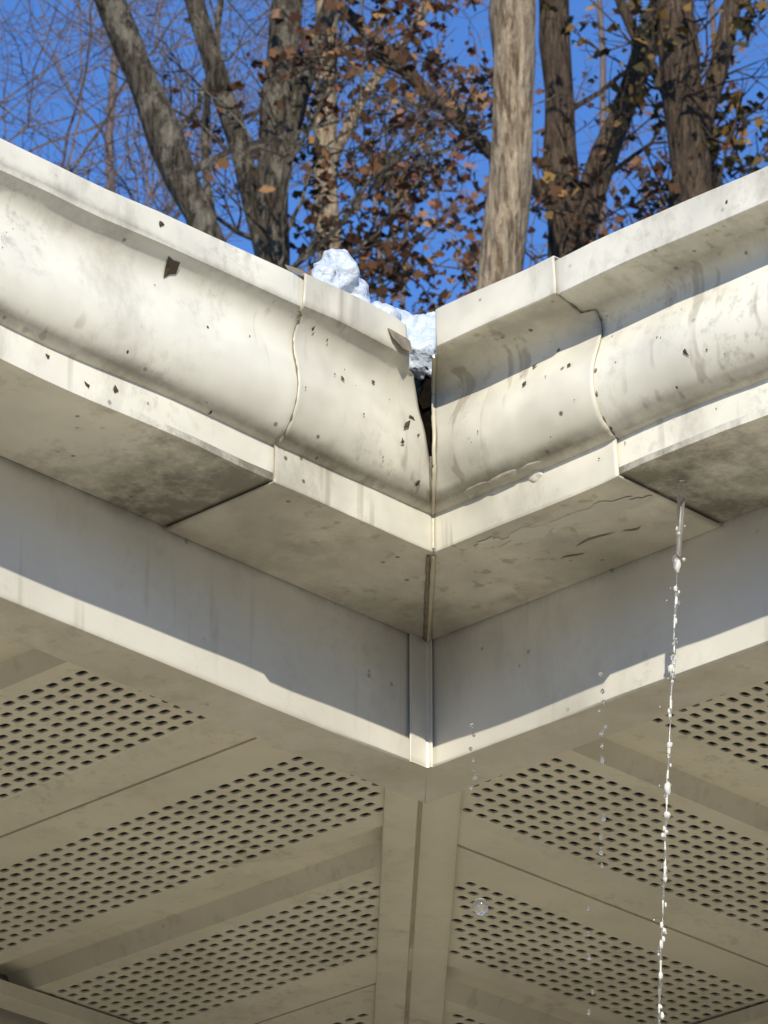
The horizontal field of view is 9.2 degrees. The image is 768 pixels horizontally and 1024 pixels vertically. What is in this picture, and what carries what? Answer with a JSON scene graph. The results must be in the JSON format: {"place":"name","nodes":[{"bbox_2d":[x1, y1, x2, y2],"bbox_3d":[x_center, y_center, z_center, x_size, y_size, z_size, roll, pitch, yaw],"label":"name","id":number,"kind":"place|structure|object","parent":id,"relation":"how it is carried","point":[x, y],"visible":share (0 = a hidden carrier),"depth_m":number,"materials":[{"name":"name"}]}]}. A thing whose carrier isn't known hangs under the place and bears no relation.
{"place":"outdoors","nodes":[
{"label":"outdoors","id":0,"kind":"place"},
{"bbox_2d":[0,0,767,314],"label":"sky","id":1,"kind":"structure","parent":0,"point":[577,8],"materials":[{"name":"blue"}]},
{"bbox_2d":[374,788,461,1023],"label":"soffit miter trim","id":2,"kind":"structure","parent":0,"point":[418,850],"depth_m":3.13,"materials":[{"name":"beige metal"}]},
{"bbox_2d":[469,671,606,1014],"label":"water drops","id":3,"kind":"object","parent":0,"point":[480,906],"visible":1,"depth_m":2.70,"materials":[{"name":"white"}]},
{"label":"ground","id":4,"kind":"structure","parent":0,"visible":0},
{"bbox_2d":[0,0,349,241],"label":"bare birch tree","id":5,"kind":"object","parent":4,"relation":"on","point":[77,161],"visible":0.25,"depth_m":27.70,"materials":[{"name":"brown plant"}]},
{"bbox_2d":[0,0,361,213],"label":"bare birch tree","id":6,"kind":"object","parent":4,"relation":"on","point":[25,128],"visible":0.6,"depth_m":30.03,"materials":[{"name":"brown plant"}]},
{"bbox_2d":[0,0,490,277],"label":"bare birch tree","id":7,"kind":"object","parent":4,"relation":"on","point":[127,146],"visible":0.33,"depth_m":30.95,"materials":[{"name":"brown plant"}]},
{"bbox_2d":[58,0,482,314],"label":"oak tree","id":8,"kind":"object","parent":4,"relation":"on","point":[284,93],"visible":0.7,"depth_m":23.05,"materials":[{"name":"brown plant"}]},
{"bbox_2d":[94,0,575,271],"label":"leaning maple tree","id":9,"kind":"object","parent":4,"relation":"on","point":[163,129],"visible":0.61,"depth_m":19.65,"materials":[{"name":"grey plant"}]},
{"bbox_2d":[183,0,492,313],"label":"ash tree","id":10,"kind":"object","parent":4,"relation":"on","point":[322,136],"visible":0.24,"depth_m":26.54,"materials":[{"name":"beige plant"}]},
{"bbox_2d":[0,0,767,313],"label":"distant trees","id":11,"kind":"object","parent":4,"relation":"on","point":[453,215],"visible":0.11,"depth_m":40.87,"materials":[{"name":"brown plant"}]},
{"bbox_2d":[475,0,535,290],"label":"pale bark oak tree","id":12,"kind":"object","parent":4,"relation":"on","point":[512,24],"visible":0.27,"depth_m":16.09,"materials":[{"name":"beige plant"}]},
{"bbox_2d":[304,0,767,264],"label":"elm tree","id":13,"kind":"object","parent":4,"relation":"on","point":[558,131],"visible":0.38,"depth_m":24.16,"materials":[{"name":"brown plant"}]},
{"bbox_2d":[467,0,767,280],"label":"maple tree","id":14,"kind":"object","parent":4,"relation":"on","point":[688,104],"visible":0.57,"depth_m":21.99,"materials":[{"name":"brown plant"}]},
{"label":"concrete patio","id":15,"kind":"structure","parent":4,"relation":"on","visible":0},
{"bbox_2d":[0,671,767,1023],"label":"siding walls","id":16,"kind":"structure","parent":15,"relation":"on","point":[8,1017],"depth_m":3.47,"materials":[{"name":"paint"}]},
{"bbox_2d":[0,979,767,1023],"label":"soffit wall channel","id":17,"kind":"object","parent":16,"relation":"attached to","point":[30,1003],"depth_m":3.31,"materials":[{"name":"beige metal"}]},
{"bbox_2d":[0,635,412,1023],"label":"soffit","id":18,"kind":"structure","parent":17,"relation":"attached to","point":[199,756],"depth_m":3.09,"materials":[{"name":"paint"}]},
{"bbox_2d":[0,455,426,802],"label":"fascia","id":19,"kind":"structure","parent":17,"relation":"attached to","point":[99,586],"depth_m":2.81,"materials":[{"name":"paint"}]},
{"bbox_2d":[409,633,432,767],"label":"fascia corner trim","id":20,"kind":"structure","parent":19,"relation":"attached to","point":[421,726],"depth_m":2.93,"materials":[{"name":"paint"}]},
{"bbox_3d":[-0.013,0.530,5.249,9.600,0.937,9.600,-23,-34,39],"label":"roof","id":21,"kind":"object","parent":19,"relation":"on","visible":0},
{"bbox_2d":[0,138,767,641],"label":"rain gutter","id":22,"kind":"object","parent":21,"relation":"attached to","point":[576,416],"visible":1,"depth_m":2.76,"materials":[{"name":"paint"}]},
{"bbox_2d":[311,249,435,404],"bbox_3d":[0.007,-0.083,2.896,0.152,0.102,0.219,-61,-64,61],"label":"snow clump","id":23,"kind":"object","parent":22,"relation":"on","point":[338,268],"visible":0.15,"depth_m":2.87,"materials":[{"name":"white snow"}]},
{"bbox_2d":[653,480,686,1023],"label":"water stream","id":24,"kind":"structure","parent":22,"relation":"attached to","point":[681,498],"depth_m":2.69,"materials":[{"name":"white"}]},
{"bbox_2d":[425,504,767,803],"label":"fascia","id":25,"kind":"structure","parent":17,"relation":"attached to","point":[521,686],"depth_m":2.85,"materials":[{"name":"paint"}]},
{"bbox_2d":[442,679,767,1023],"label":"soffit","id":26,"kind":"structure","parent":17,"relation":"attached to","point":[714,785],"depth_m":3.11,"materials":[{"name":"paint"}]}
]}

